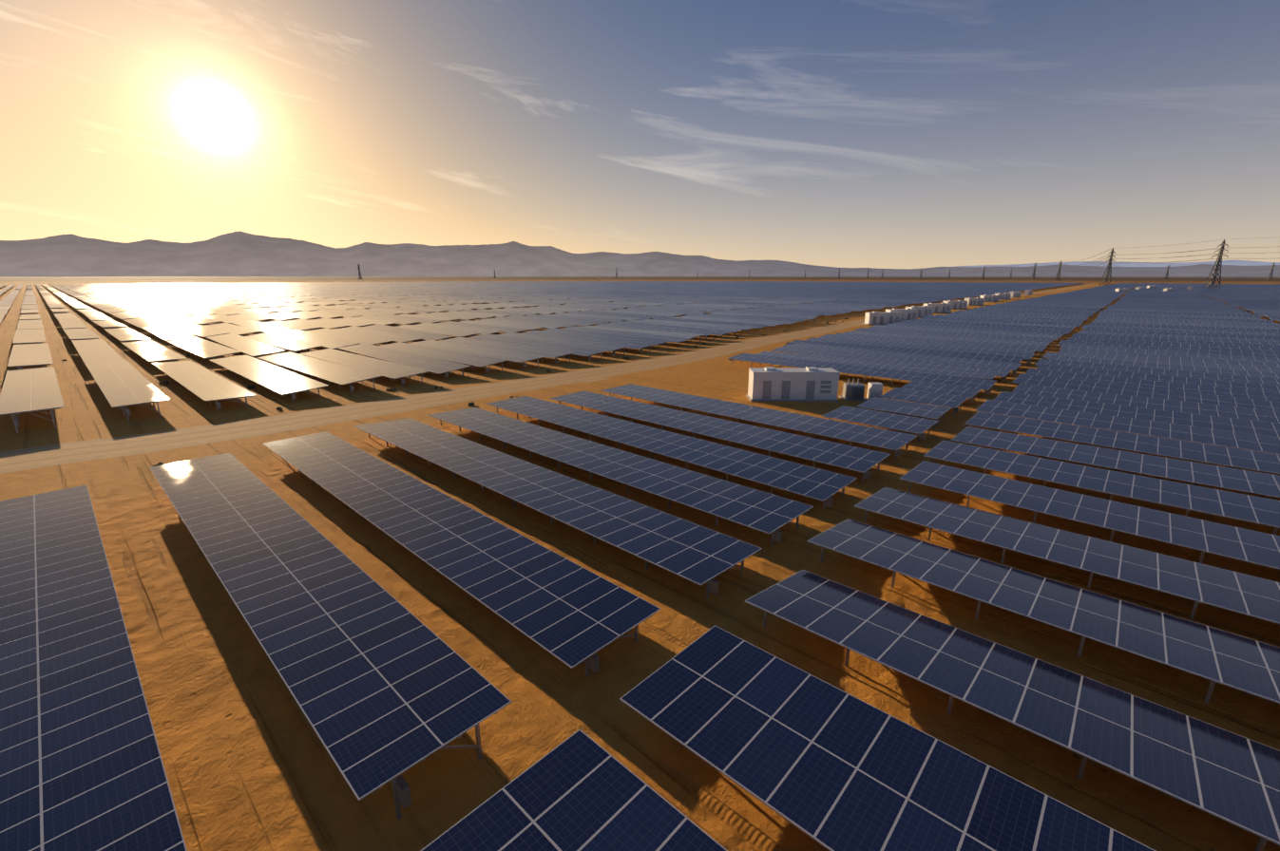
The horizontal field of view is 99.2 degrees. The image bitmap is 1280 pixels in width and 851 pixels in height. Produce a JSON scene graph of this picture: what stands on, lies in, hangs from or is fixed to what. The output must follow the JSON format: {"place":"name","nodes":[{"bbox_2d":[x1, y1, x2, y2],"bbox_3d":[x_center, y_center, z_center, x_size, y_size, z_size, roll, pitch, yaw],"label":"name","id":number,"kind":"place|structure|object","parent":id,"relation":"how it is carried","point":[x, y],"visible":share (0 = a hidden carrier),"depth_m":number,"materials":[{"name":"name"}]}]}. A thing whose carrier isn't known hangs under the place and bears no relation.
{"place":"outdoors","nodes":[
{"label":"outdoors","id":0,"kind":"place"},
{"bbox_2d":[0,284,1095,474],"bbox_3d":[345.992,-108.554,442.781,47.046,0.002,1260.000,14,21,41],"label":"dirt road","id":1,"kind":"structure","parent":0,"point":[27,459],"depth_m":53.02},
{"bbox_2d":[980,294,999,302],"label":"cabin","id":2,"kind":"object","parent":1,"relation":"on","point":[991,298],"visible":0.85,"depth_m":280.01,"materials":[{"name":"white metal"}]},
{"bbox_2d":[994,292,1011,299],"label":"station","id":3,"kind":"object","parent":1,"relation":"on","point":[1005,296],"visible":0.79,"depth_m":306.87,"materials":[{"name":"white metal"}]},
{"bbox_2d":[1009,291,1021,297],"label":"station","id":4,"kind":"object","parent":1,"relation":"on","point":[1016,294],"visible":0.92,"depth_m":337.37,"materials":[{"name":"white metal"}]},
{"bbox_2d":[0,276,1279,850],"bbox_3d":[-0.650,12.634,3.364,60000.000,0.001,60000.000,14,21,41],"label":"ground","id":5,"kind":"structure","parent":0,"point":[87,411],"depth_m":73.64,"materials":[{"name":"brown sand"}]},
{"bbox_2d":[357,264,362,280],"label":"pylon","id":6,"kind":"object","parent":5,"relation":"on","point":[360,277],"visible":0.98,"depth_m":1638.57,"materials":[{"name":"metal"}]},
{"bbox_2d":[62,296,1018,466],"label":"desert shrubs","id":7,"kind":"object","parent":5,"relation":"on","point":[387,390],"visible":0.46,"depth_m":67.63,"materials":[{"name":"green plant"}]},
{"bbox_2d":[0,296,1279,850],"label":"panel support posts","id":8,"kind":"object","parent":5,"relation":"on","point":[401,789],"visible":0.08,"depth_m":33.62,"materials":[{"name":"metal"}]},
{"bbox_2d":[0,281,1279,850],"bbox_3d":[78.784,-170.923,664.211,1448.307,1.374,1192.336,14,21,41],"label":"solar panels","id":9,"kind":"object","parent":8,"relation":"on","point":[384,686],"visible":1,"depth_m":24.27,"materials":[{"name":"blue glass"}]},
{"bbox_2d":[745,366,882,401],"bbox_3d":[19.015,-4.540,59.113,14.250,3.470,2.900,0,15,1],"label":"inverter cabin","id":10,"kind":"object","parent":5,"relation":"on","point":[806,384],"visible":1,"depth_m":58.06,"materials":[{"name":"white metal"}]},
{"bbox_2d":[863,311,902,324],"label":"cabin","id":11,"kind":"object","parent":5,"relation":"on","point":[879,318],"visible":0.92,"depth_m":148.82,"materials":[{"name":"white metal"}]},
{"bbox_2d":[885,308,918,320],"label":"cabin","id":12,"kind":"object","parent":5,"relation":"on","point":[909,314],"visible":0.69,"depth_m":162.47,"materials":[{"name":"white metal"}]},
{"bbox_2d":[905,305,934,317],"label":"cabin","id":13,"kind":"object","parent":5,"relation":"on","point":[924,311],"visible":0.62,"depth_m":177.30,"materials":[{"name":"white metal"}]},
{"bbox_2d":[923,303,952,312],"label":"cabin","id":14,"kind":"object","parent":5,"relation":"on","point":[942,307],"visible":0.85,"depth_m":196.47,"materials":[{"name":"white metal"}]},
{"bbox_2d":[943,300,967,308],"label":"cabin","id":15,"kind":"object","parent":5,"relation":"on","point":[959,304],"visible":0.75,"depth_m":218.79,"materials":[{"name":"white metal"}]},
{"bbox_2d":[964,297,984,305],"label":"cabin","id":16,"kind":"object","parent":5,"relation":"on","point":[971,301],"visible":0.92,"depth_m":246.46,"materials":[{"name":"white metal"}]},
{"bbox_2d":[1023,289,1032,295],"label":"station","id":17,"kind":"object","parent":5,"relation":"on","point":[1028,292],"visible":1,"depth_m":376.27,"materials":[{"name":"white metal"}]},
{"bbox_2d":[1030,263,1036,280],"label":"pylon","id":18,"kind":"object","parent":5,"relation":"on","point":[1034,273],"visible":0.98,"depth_m":1578.42,"materials":[{"name":"metal"}]},
{"bbox_2d":[1054,261,1062,281],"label":"pylon","id":19,"kind":"object","parent":5,"relation":"on","point":[1060,267],"visible":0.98,"depth_m":1313.80,"materials":[{"name":"metal"}]},
{"bbox_2d":[868,237,1269,272],"bbox_3d":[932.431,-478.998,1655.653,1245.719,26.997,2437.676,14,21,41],"label":"power lines","id":20,"kind":"object","parent":19,"relation":"attached to","point":[1133,258],"visible":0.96,"depth_m":666.01,"materials":[{"name":"metal"}]},
{"bbox_2d":[1099,248,1115,286],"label":"pylon","id":21,"kind":"object","parent":5,"relation":"on","point":[1110,262],"visible":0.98,"depth_m":724.58,"materials":[{"name":"metal"}]},
{"bbox_2d":[1115,288,1129,293],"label":"station","id":22,"kind":"object","parent":5,"relation":"on","point":[1122,290],"visible":0.58,"depth_m":410.92,"materials":[{"name":"white metal"}]},
{"bbox_2d":[1163,287,1174,291],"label":"station","id":23,"kind":"object","parent":5,"relation":"on","point":[1169,290],"visible":0.6,"depth_m":422.20,"materials":[{"name":"white metal"}]},
{"bbox_2d":[1203,239,1228,287],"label":"pylon","id":24,"kind":"object","parent":5,"relation":"on","point":[1219,255],"visible":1,"depth_m":551.23,"materials":[{"name":"metal"}]},
{"bbox_2d":[1266,263,1276,280],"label":"pylon","id":25,"kind":"object","parent":5,"relation":"on","point":[1272,268],"visible":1,"depth_m":1475.91,"materials":[{"name":"metal"}]},
{"bbox_2d":[0,231,1279,276],"bbox_3d":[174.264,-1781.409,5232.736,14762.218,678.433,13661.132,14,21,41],"label":"mountains","id":26,"kind":"structure","parent":0,"point":[238,254],"depth_m":8211.25,"materials":[{"name":"stone"}]},
{"bbox_2d":[0,0,1279,269],"label":"sky","id":27,"kind":"structure","parent":0,"point":[876,134],"materials":[{"name":"blue"}]},
{"bbox_2d":[907,260,1279,269],"bbox_3d":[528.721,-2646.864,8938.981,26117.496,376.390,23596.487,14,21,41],"label":"mountains","id":28,"kind":"structure","parent":0,"point":[1176,264],"depth_m":13148.19,"materials":[{"name":"stone"}]}
]}

